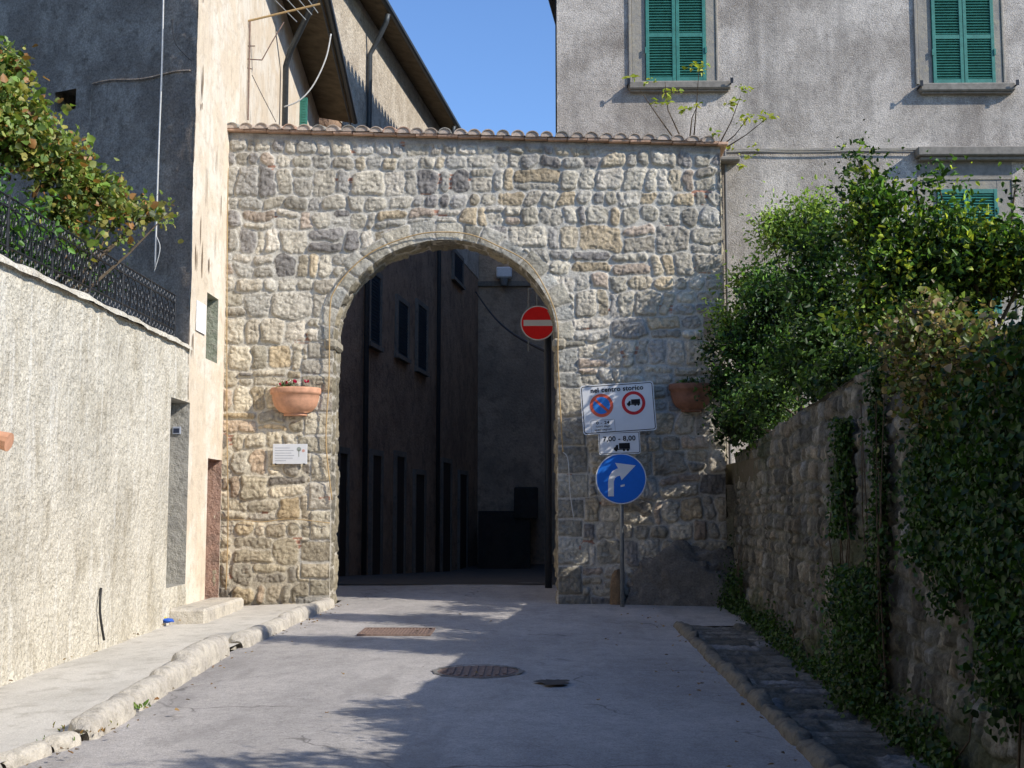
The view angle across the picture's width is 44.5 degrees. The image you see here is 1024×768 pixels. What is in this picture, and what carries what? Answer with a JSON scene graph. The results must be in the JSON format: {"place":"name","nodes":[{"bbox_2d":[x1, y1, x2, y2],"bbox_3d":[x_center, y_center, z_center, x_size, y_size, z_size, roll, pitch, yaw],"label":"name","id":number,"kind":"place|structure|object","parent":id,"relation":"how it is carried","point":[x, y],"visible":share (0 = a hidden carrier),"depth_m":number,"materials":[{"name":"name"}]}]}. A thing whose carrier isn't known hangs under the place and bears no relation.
{"place":"outdoors","nodes":[
{"label":"outdoors","id":0,"kind":"place"},
{"bbox_2d":[0,603,308,762],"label":"pavement","id":1,"kind":"structure","parent":0,"point":[34,707],"depth_m":10.19,"materials":[{"name":"grey concrete"}]},
{"bbox_2d":[53,720,128,734],"bbox_3d":[-2.620,2.149,7.850,0.432,0.066,0.387,6,-8,-44],"label":"weed","id":2,"kind":"object","parent":1,"relation":"on","point":[102,729],"visible":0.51,"depth_m":7.77,"materials":[{"name":"green plant"}]},
{"bbox_2d":[163,617,173,622],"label":"litter","id":3,"kind":"object","parent":1,"relation":"on","point":[167,620],"visible":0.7,"depth_m":14.17,"materials":[{"name":"blue plastic"}]},
{"bbox_2d":[169,597,243,624],"bbox_3d":[-3.719,2.838,15.296,0.440,0.320,1.897,0,-6,1],"label":"doorstep","id":4,"kind":"object","parent":1,"relation":"on","point":[206,610],"visible":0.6,"depth_m":14.69,"materials":[{"name":"stone"}]},
{"bbox_2d":[18,584,812,767],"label":"road","id":5,"kind":"structure","parent":0,"point":[382,701],"depth_m":9.06,"materials":[{"name":"grey asphalt"}]},
{"bbox_2d":[0,740,51,767],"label":"kerbstone","id":6,"kind":"object","parent":5,"relation":"on","point":[20,756],"visible":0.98,"depth_m":7.03,"materials":[{"name":"stone"}]},
{"bbox_2d":[42,731,80,752],"bbox_3d":[-2.695,2.137,7.462,0.152,0.105,0.289,-1,-6,11],"label":"kerbstone","id":7,"kind":"object","parent":5,"relation":"on","point":[63,739],"visible":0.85,"depth_m":7.39,"materials":[{"name":"stone"}]},
{"bbox_2d":[68,693,135,740],"bbox_3d":[-2.659,2.164,8.152,0.208,0.179,0.955,0,-6,-1],"label":"kerbstone","id":8,"kind":"object","parent":5,"relation":"on","point":[118,708],"visible":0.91,"depth_m":7.95,"materials":[{"name":"stone"}]},
{"bbox_2d":[134,699,150,708],"bbox_3d":[-2.607,2.195,8.547,0.222,0.088,0.276,-4,-7,36],"label":"weed","id":9,"kind":"object","parent":5,"relation":"on","point":[136,706],"visible":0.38,"depth_m":8.56,"materials":[{"name":"green plant"}]},
{"bbox_2d":[119,675,167,711],"bbox_3d":[-2.681,2.241,9.059,0.211,0.176,0.835,0,-6,-1],"label":"kerbstone","id":10,"kind":"object","parent":5,"relation":"on","point":[151,688],"visible":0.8,"depth_m":8.98,"materials":[{"name":"stone"}]},
{"bbox_2d":[149,660,190,691],"bbox_3d":[-2.696,2.302,9.857,0.224,0.190,0.730,0,-6,1],"label":"kerbstone","id":11,"kind":"object","parent":5,"relation":"on","point":[175,674],"visible":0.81,"depth_m":9.74,"materials":[{"name":"stone"}]},
{"bbox_2d":[171,634,229,676],"bbox_3d":[-2.721,2.370,10.931,0.237,0.244,1.384,0,-6,0],"label":"kerbstone","id":12,"kind":"object","parent":5,"relation":"on","point":[203,655],"visible":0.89,"depth_m":10.71,"materials":[{"name":"stone"}]},
{"bbox_2d":[228,625,268,649],"bbox_3d":[-2.656,2.548,12.611,0.229,0.165,0.905,0,-6,3],"label":"kerbstone","id":13,"kind":"object","parent":5,"relation":"on","point":[249,637],"visible":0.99,"depth_m":12.35,"materials":[{"name":"stone"}]},
{"bbox_2d":[260,617,288,635],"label":"kerbstone","id":14,"kind":"object","parent":5,"relation":"on","point":[277,625],"visible":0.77,"depth_m":13.46,"materials":[{"name":"stone"}]},
{"bbox_2d":[278,606,307,626],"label":"kerbstone","id":15,"kind":"object","parent":5,"relation":"on","point":[296,615],"visible":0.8,"depth_m":14.37,"materials":[{"name":"stone"}]},
{"bbox_2d":[303,597,334,617],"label":"kerbstone","id":16,"kind":"object","parent":5,"relation":"on","point":[320,606],"visible":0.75,"depth_m":15.58,"materials":[{"name":"stone"}]},
{"bbox_2d":[357,627,434,635],"bbox_3d":[-1.218,2.632,13.237,0.763,0.046,0.654,0,-6,1],"label":"drain grate","id":17,"kind":"object","parent":5,"relation":"on","point":[388,631],"visible":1,"depth_m":13.20,"materials":[{"name":"metal"}]},
{"bbox_2d":[9,604,796,767],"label":"dead leaves","id":18,"kind":"object","parent":5,"relation":"on","point":[157,698],"visible":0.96,"depth_m":9.56,"materials":[{"name":"brown plant"}]},
{"bbox_2d":[432,664,524,677],"bbox_3d":[-0.279,2.389,10.341,0.779,0.051,0.759,0,-6,1],"label":"manhole cover","id":19,"kind":"object","parent":5,"relation":"on","point":[484,671],"visible":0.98,"depth_m":10.32,"materials":[{"name":"metal"}]},
{"bbox_2d":[520,288,552,587],"bbox_3d":[0.407,0.806,19.414,0.550,4.772,0.222,0,-6,1],"label":"no entry sign","id":20,"kind":"object","parent":5,"relation":"on","point":[536,323],"visible":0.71,"depth_m":19.44,"materials":[{"name":"metal"}]},
{"bbox_2d":[534,679,569,684],"bbox_3d":[0.307,2.312,9.690,0.290,0.006,0.349,0,-6,1],"label":"pothole","id":21,"kind":"object","parent":5,"relation":"on","point":[551,682],"visible":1,"depth_m":9.72,"materials":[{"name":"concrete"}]},
{"bbox_2d":[610,569,624,604],"bbox_3d":[1.383,2.903,16.435,0.196,0.938,0.190,0,-6,1],"label":"guard stone","id":22,"kind":"object","parent":5,"relation":"on","point":[615,590],"visible":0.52,"depth_m":16.38,"materials":[{"name":"brown stone"}]},
{"bbox_2d":[580,381,656,606],"bbox_3d":[1.388,1.466,16.226,0.994,3.015,0.086,0,-6,1],"label":"traffic sign","id":23,"kind":"object","parent":5,"relation":"on","point":[617,417],"visible":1,"depth_m":16.28,"materials":[{"name":"metal"}]},
{"bbox_2d":[673,621,683,630],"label":"kerbstone","id":24,"kind":"object","parent":5,"relation":"on","point":[677,624],"visible":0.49,"depth_m":13.81,"materials":[{"name":"grey stone"}]},
{"bbox_2d":[678,623,698,639],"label":"kerbstone","id":25,"kind":"object","parent":5,"relation":"on","point":[686,631],"visible":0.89,"depth_m":13.09,"materials":[{"name":"grey stone"}]},
{"bbox_2d":[688,637,707,648],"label":"kerbstone","id":26,"kind":"object","parent":5,"relation":"on","point":[694,642],"visible":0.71,"depth_m":12.32,"materials":[{"name":"grey stone"}]},
{"bbox_2d":[697,641,716,655],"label":"kerbstone","id":27,"kind":"object","parent":5,"relation":"on","point":[702,647],"visible":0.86,"depth_m":11.68,"materials":[{"name":"grey stone"}]},
{"bbox_2d":[703,650,724,667],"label":"kerbstone","id":28,"kind":"object","parent":5,"relation":"on","point":[712,658],"visible":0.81,"depth_m":11.12,"materials":[{"name":"grey stone"}]},
{"bbox_2d":[715,661,736,678],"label":"kerbstone","id":29,"kind":"object","parent":5,"relation":"on","point":[722,668],"visible":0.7,"depth_m":10.42,"materials":[{"name":"grey stone"}]},
{"bbox_2d":[726,669,751,688],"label":"kerbstone","id":30,"kind":"object","parent":5,"relation":"on","point":[734,678],"visible":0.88,"depth_m":9.79,"materials":[{"name":"grey stone"}]},
{"bbox_2d":[736,680,756,698],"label":"kerbstone","id":31,"kind":"object","parent":5,"relation":"on","point":[744,688],"visible":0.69,"depth_m":9.33,"materials":[{"name":"grey stone"}]},
{"bbox_2d":[747,688,774,710],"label":"kerbstone","id":32,"kind":"object","parent":5,"relation":"on","point":[757,699],"visible":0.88,"depth_m":8.81,"materials":[{"name":"grey stone"}]},
{"bbox_2d":[760,704,790,725],"bbox_3d":[1.771,2.219,8.383,0.145,0.099,0.508,0,-6,1],"label":"kerbstone","id":33,"kind":"object","parent":5,"relation":"on","point":[772,714],"visible":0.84,"depth_m":8.27,"materials":[{"name":"grey stone"}]},
{"bbox_2d":[775,717,812,745],"bbox_3d":[1.750,2.165,7.783,0.149,0.109,0.673,0,-6,1],"label":"kerbstone","id":34,"kind":"object","parent":5,"relation":"on","point":[792,732],"visible":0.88,"depth_m":7.63,"materials":[{"name":"grey stone"}]},
{"bbox_2d":[796,739,844,767],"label":"kerbstone","id":35,"kind":"object","parent":5,"relation":"on","point":[815,753],"visible":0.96,"depth_m":7.00,"materials":[{"name":"grey stone"}]},
{"bbox_2d":[829,764,848,767],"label":"kerbstone","id":36,"kind":"object","parent":5,"relation":"on","point":[839,766],"visible":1,"depth_m":6.61,"materials":[{"name":"grey stone"}]},
{"bbox_2d":[337,564,556,584],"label":"alley paving","id":37,"kind":"structure","parent":0,"point":[533,574],"depth_m":27.95,"materials":[{"name":"grey stone"}]},
{"bbox_2d":[478,487,537,568],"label":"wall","id":38,"kind":"structure","parent":37,"relation":"on","point":[504,539],"depth_m":46.67,"materials":[{"name":"paint"}]},
{"bbox_2d":[388,0,555,136],"label":"sky","id":39,"kind":"structure","parent":0,"point":[492,62],"materials":[{"name":"blue"}]},
{"bbox_2d":[230,600,732,651],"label":"ground","id":40,"kind":"structure","parent":0,"point":[707,626],"depth_m":14.68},
{"bbox_2d":[0,254,193,686],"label":"garden wall","id":41,"kind":"structure","parent":40,"relation":"on","point":[94,406],"depth_m":11.63,"materials":[{"name":"beige paint"}]},
{"bbox_2d":[0,431,13,451],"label":"spout","id":42,"kind":"object","parent":41,"relation":"attached to","point":[6,440],"visible":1,"depth_m":9.69,"materials":[{"name":"ceramic"}]},
{"bbox_2d":[0,190,176,336],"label":"iron railing","id":43,"kind":"object","parent":41,"relation":"on","point":[116,281],"visible":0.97,"depth_m":12.10,"materials":[{"name":"black metal"}]},
{"bbox_2d":[99,588,104,640],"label":"black cable","id":44,"kind":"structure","parent":41,"relation":"attached to","point":[100,616],"depth_m":11.96,"materials":[{"name":"black rubber"}]},
{"bbox_2d":[172,427,180,433],"bbox_3d":[-4.076,0.564,15.188,0.100,0.090,0.024,0,-6,1],"label":"meter box","id":45,"kind":"object","parent":41,"relation":"attached to","point":[176,430],"visible":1,"depth_m":15.18,"materials":[{"name":"white plastic"}]},
{"bbox_2d":[0,0,357,603],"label":"plastered house","id":46,"kind":"structure","parent":40,"relation":"on","point":[79,49],"depth_m":16.26,"materials":[{"name":"beige paint"}]},
{"bbox_2d":[89,70,189,119],"bbox_3d":[-4.755,-3.718,15.929,1.653,0.496,0.017,-3,-6,26],"label":"wall conduit","id":47,"kind":"object","parent":46,"relation":"attached to","point":[127,79],"depth_m":16.07,"materials":[{"name":"grey plastic"}]},
{"bbox_2d":[154,0,163,267],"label":"hanging wire","id":48,"kind":"object","parent":46,"relation":"attached to","point":[159,126],"visible":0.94,"depth_m":15.60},
{"bbox_2d":[154,211,159,271],"bbox_3d":[-4.384,-1.834,15.459,0.103,0.908,0.011,-3,-6,26],"label":"wire loop","id":49,"kind":"object","parent":48,"relation":"hanging from","point":[159,250],"visible":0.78,"depth_m":15.42,"materials":[{"name":"grey plastic"}]},
{"bbox_2d":[172,20,191,60],"bbox_3d":[-4.113,-4.279,15.571,0.348,0.591,0.011,-3,-6,26],"label":"wire loop","id":50,"kind":"object","parent":46,"relation":"attached to","point":[175,42],"visible":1,"depth_m":15.61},
{"bbox_2d":[196,300,205,334],"bbox_3d":[-3.906,-0.833,15.709,0.008,0.377,0.437,0,-6,1],"label":"notice","id":51,"kind":"object","parent":46,"relation":"attached to","point":[200,317],"visible":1,"depth_m":15.67,"materials":[{"name":"white paper"}]},
{"bbox_2d":[205,458,221,598],"bbox_3d":[-4.061,2.065,16.314,0.320,2.163,0.703,0,-6,1],"label":"doorway","id":52,"kind":"structure","parent":46,"relation":"in","point":[214,466],"depth_m":16.68,"materials":[{"name":"paint"}]},
{"bbox_2d":[247,0,319,119],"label":"tv antenna","id":53,"kind":"object","parent":46,"relation":"attached to","point":[275,14],"visible":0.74,"depth_m":18.80,"materials":[{"name":"metal"}]},
{"bbox_2d":[252,75,275,121],"bbox_3d":[-3.710,-4.271,18.697,0.384,0.730,0.012,0,-6,1],"label":"antenna wire","id":54,"kind":"object","parent":53,"relation":"hanging from","point":[263,97],"visible":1,"depth_m":18.70,"materials":[{"name":"grey metal"}]},
{"bbox_2d":[284,34,331,107],"bbox_3d":[-3.026,-4.643,18.520,0.693,1.121,0.022,0,-6,1],"label":"sagging cable","id":55,"kind":"object","parent":46,"relation":"hanging from","point":[316,78],"visible":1,"depth_m":18.50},
{"bbox_2d":[195,0,478,576],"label":"alley house","id":56,"kind":"structure","parent":40,"relation":"on","point":[407,465],"depth_m":37.27,"materials":[{"name":"paint"}]},
{"bbox_2d":[336,446,349,576],"bbox_3d":[-4.120,3.181,30.287,0.090,3.305,1.049,-1,-6,8],"label":"door","id":57,"kind":"structure","parent":56,"relation":"in","point":[343,464],"depth_m":30.44,"materials":[{"name":"brown wood"}]},
{"bbox_2d":[367,449,383,574],"bbox_3d":[-3.665,3.539,33.653,0.090,3.529,1.332,-1,-6,8],"label":"door","id":58,"kind":"structure","parent":56,"relation":"in","point":[376,457],"depth_m":33.63,"materials":[{"name":"brown wood"}]},
{"bbox_2d":[369,272,383,352],"bbox_3d":[-3.692,-2.019,33.821,0.140,2.165,1.499,-1,-6,8],"label":"window","id":59,"kind":"structure","parent":56,"relation":"in","point":[376,283],"depth_m":33.91,"materials":[{"name":"black glass"}]},
{"bbox_2d":[392,450,406,573],"bbox_3d":[-3.280,3.835,36.496,0.090,3.738,1.378,-1,-6,8],"label":"door","id":60,"kind":"structure","parent":56,"relation":"in","point":[399,457],"depth_m":36.45,"materials":[{"name":"brown wood"}]},
{"bbox_2d":[394,294,410,363],"bbox_3d":[-3.237,-1.622,37.179,0.140,1.873,1.733,-1,-6,8],"label":"window","id":61,"kind":"structure","parent":56,"relation":"in","point":[401,336],"depth_m":37.06,"materials":[{"name":"black glass"}]},
{"bbox_2d":[412,469,426,572],"bbox_3d":[-2.908,4.386,39.225,0.090,3.398,1.697,-1,-6,8],"label":"door","id":62,"kind":"structure","parent":56,"relation":"in","point":[419,476],"depth_m":39.15,"materials":[{"name":"brown wood"}]},
{"bbox_2d":[414,298,429,376],"bbox_3d":[-2.862,-1.463,39.965,0.140,2.310,1.788,-1,-6,8],"label":"window","id":63,"kind":"structure","parent":56,"relation":"in","point":[421,309],"depth_m":39.82,"materials":[{"name":"black glass"}]},
{"bbox_2d":[440,457,451,571],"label":"door","id":64,"kind":"structure","parent":56,"relation":"in","point":[445,463],"depth_m":43.66,"materials":[{"name":"brown wood"}]},
{"bbox_2d":[451,249,465,289],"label":"window","id":65,"kind":"structure","parent":56,"relation":"in","point":[457,261],"depth_m":46.48,"materials":[{"name":"black glass"}]},
{"bbox_2d":[457,470,467,569],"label":"door","id":66,"kind":"structure","parent":56,"relation":"in","point":[462,486],"depth_m":46.94,"materials":[{"name":"brown wood"}]},
{"bbox_2d":[475,291,543,351],"bbox_3d":[-0.319,-2.037,35.899,0.060,4.972,21.154,1,-6,-6],"label":"overhead cable","id":67,"kind":"object","parent":56,"relation":"attached to","point":[517,336],"visible":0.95,"depth_m":33.06,"materials":[{"name":"black rubber"}]},
{"bbox_2d":[212,122,727,605],"bbox_3d":[-0.515,-0.025,17.102,6.919,7.280,0.800,0,-6,1],"label":"stone gateway","id":68,"kind":"object","parent":40,"relation":"on","point":[615,242],"visible":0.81,"depth_m":16.96,"materials":[{"name":"stone"}]},
{"bbox_2d":[225,182,228,589],"bbox_3d":[-3.839,-0.116,16.853,0.124,5.721,0.014,0,-6,1],"label":"wall cable","id":69,"kind":"object","parent":68,"relation":"attached to","point":[226,391],"depth_m":16.82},
{"bbox_2d":[234,519,328,522],"bbox_3d":[-3.103,1.824,16.644,1.365,0.063,0.012,0,-6,1],"label":"wall cable","id":70,"kind":"object","parent":68,"relation":"attached to","point":[283,519],"depth_m":16.64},
{"bbox_2d":[273,444,306,464],"bbox_3d":[-2.971,0.944,16.745,0.462,0.280,0.049,0,-6,1],"label":"plaque","id":71,"kind":"object","parent":68,"relation":"attached to","point":[289,453],"visible":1,"depth_m":16.73,"materials":[{"name":"white metal"}]},
{"bbox_2d":[270,378,320,415],"bbox_3d":[-2.916,0.170,16.755,0.689,0.509,0.349,0,-6,1],"label":"wall planter","id":72,"kind":"object","parent":68,"relation":"attached to","point":[291,400],"visible":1,"depth_m":16.66,"materials":[{"name":"ceramic"}]},
{"bbox_2d":[325,231,563,499],"bbox_3d":[-0.906,-0.265,16.807,3.188,3.636,0.018,0,-6,1],"label":"arch cable","id":73,"kind":"object","parent":68,"relation":"attached to","point":[401,239],"visible":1,"depth_m":16.86,"materials":[{"name":"brown plastic"}]},
{"bbox_2d":[563,452,573,518],"bbox_3d":[0.752,1.353,16.617,0.151,0.906,0.012,0,-6,1],"label":"wall cable","id":74,"kind":"object","parent":68,"relation":"attached to","point":[569,485],"depth_m":16.61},
{"bbox_2d":[669,374,710,411],"bbox_3d":[2.401,0.115,16.655,0.601,0.506,0.273,0,-6,1],"label":"wall planter","id":75,"kind":"object","parent":68,"relation":"attached to","point":[682,395],"visible":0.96,"depth_m":16.59,"materials":[{"name":"ceramic"}]},
{"bbox_2d":[621,61,779,170],"bbox_3d":[2.596,-3.673,17.048,2.200,1.580,0.440,0,-6,1],"label":"sapling","id":76,"kind":"object","parent":68,"relation":"on","point":[669,98],"visible":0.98,"depth_m":17.09,"materials":[{"name":"green plant"}]},
{"bbox_2d":[477,253,556,563],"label":"end house","id":77,"kind":"structure","parent":40,"relation":"on","point":[511,436],"depth_m":51.20,"materials":[{"name":"paint"}]},
{"bbox_2d":[496,267,511,285],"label":"wall lamp","id":78,"kind":"object","parent":77,"relation":"attached to","point":[503,274],"visible":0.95,"depth_m":51.24,"materials":[{"name":"metal"}]},
{"bbox_2d":[625,540,734,606],"bbox_3d":[2.241,2.883,16.526,1.684,1.641,0.454,0,-6,1],"label":"rock","id":79,"kind":"object","parent":40,"relation":"on","point":[679,573],"visible":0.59,"depth_m":16.39,"materials":[{"name":"stone"}]},
{"bbox_2d":[548,0,1023,553],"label":"grey house","id":80,"kind":"structure","parent":40,"relation":"on","point":[922,82],"depth_m":18.03,"materials":[{"name":"stone"}]},
{"bbox_2d":[627,0,732,92],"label":"window","id":81,"kind":"structure","parent":80,"relation":"in","point":[696,22],"depth_m":18.11,"materials":[{"name":"teal wood"}]},
{"bbox_2d":[913,0,1018,94],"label":"window","id":82,"kind":"structure","parent":80,"relation":"in","point":[969,73],"depth_m":18.03,"materials":[{"name":"teal wood"}]},
{"bbox_2d":[914,146,1023,314],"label":"window","id":83,"kind":"structure","parent":80,"relation":"in","point":[984,167],"depth_m":17.81,"materials":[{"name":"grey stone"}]},
{"bbox_2d":[733,324,1023,767],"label":"retaining wall","id":84,"kind":"structure","parent":40,"relation":"on","point":[780,521],"depth_m":9.85,"materials":[{"name":"stone"}]},
{"bbox_2d":[711,534,744,613],"bbox_3d":[2.741,2.407,15.839,0.349,0.996,1.147,0,-6,1],"label":"ivy","id":85,"kind":"object","parent":84,"relation":"attached to","point":[732,588],"visible":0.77,"depth_m":15.67,"materials":[{"name":"green plant"}]},
{"bbox_2d":[815,415,860,653],"bbox_3d":[2.453,1.238,9.398,0.293,2.024,0.793,0,-6,1],"label":"ivy","id":86,"kind":"object","parent":84,"relation":"attached to","point":[843,481],"visible":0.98,"depth_m":9.37,"materials":[{"name":"green plant"}]},
{"bbox_2d":[726,586,974,767],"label":"wall weeds","id":87,"kind":"object","parent":84,"relation":"attached to","point":[934,753],"depth_m":7.82,"materials":[{"name":"green plant"}]},
{"bbox_2d":[804,562,903,720],"bbox_3d":[2.322,1.771,8.784,0.393,1.012,2.672,-1,-6,5],"label":"ivy","id":88,"kind":"object","parent":84,"relation":"attached to","point":[846,609],"visible":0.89,"depth_m":8.57,"materials":[{"name":"green plant"}]},
{"bbox_2d":[851,358,891,706],"bbox_3d":[2.386,0.987,8.360,0.318,2.316,0.782,0,-6,1],"label":"ivy","id":89,"kind":"object","parent":84,"relation":"attached to","point":[878,475],"visible":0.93,"depth_m":8.24,"materials":[{"name":"green plant"}]},
{"bbox_2d":[859,279,1023,452],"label":"climbing plant","id":90,"kind":"object","parent":84,"relation":"attached to","point":[928,340],"visible":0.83,"depth_m":6.70,"materials":[{"name":"green plant"}]},
{"bbox_2d":[884,307,1023,767],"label":"ivy","id":91,"kind":"object","parent":84,"relation":"attached to","point":[978,467],"visible":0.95,"depth_m":5.82,"materials":[{"name":"green plant"}]},
{"bbox_2d":[726,457,760,484],"bbox_3d":[8.457,0.279,7.599,11.380,0.270,19.500,0,-6,1],"label":"garden","id":92,"kind":"object","parent":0,"point":[747,466],"depth_m":15.87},
{"bbox_2d":[690,258,800,461],"bbox_3d":[3.122,-0.310,15.628,1.403,2.637,2.019,1,-6,-12],"label":"evergreen shrub","id":93,"kind":"object","parent":92,"relation":"on","point":[748,343],"visible":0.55,"depth_m":15.69,"materials":[{"name":"green plant"}]},
{"bbox_2d":[697,174,844,422],"bbox_3d":[3.478,-0.838,16.194,2.138,3.750,1.329,0,-6,1],"label":"feathery tree","id":94,"kind":"object","parent":92,"relation":"on","point":[774,232],"visible":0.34,"depth_m":16.23,"materials":[{"name":"green plant"}]},
{"bbox_2d":[705,203,883,459],"bbox_3d":[3.184,-0.520,13.407,1.449,2.580,5.397,0,-6,-3],"label":"laurel bush","id":95,"kind":"object","parent":92,"relation":"on","point":[807,364],"visible":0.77,"depth_m":12.71,"materials":[{"name":"green plant"}]},
{"bbox_2d":[807,119,1023,378],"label":"privet hedge","id":96,"kind":"object","parent":92,"relation":"on","point":[975,260],"visible":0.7,"depth_m":10.21,"materials":[{"name":"green plant"}]},
{"bbox_2d":[692,623,929,767],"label":"footpath","id":97,"kind":"structure","parent":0,"point":[849,740],"depth_m":8.96,"materials":[{"name":"stone"}]},
{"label":"garden terrace","id":98,"kind":"structure","parent":0,"visible":0},
{"bbox_2d":[0,166,125,301],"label":"garden shrub","id":99,"kind":"object","parent":98,"relation":"on","point":[28,217],"visible":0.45,"depth_m":11.24,"materials":[{"name":"green plant"}]},
{"bbox_2d":[0,35,183,292],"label":"grapevine","id":100,"kind":"object","parent":98,"relation":"on","point":[36,145],"visible":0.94,"depth_m":12.06,"materials":[{"name":"green plant"}]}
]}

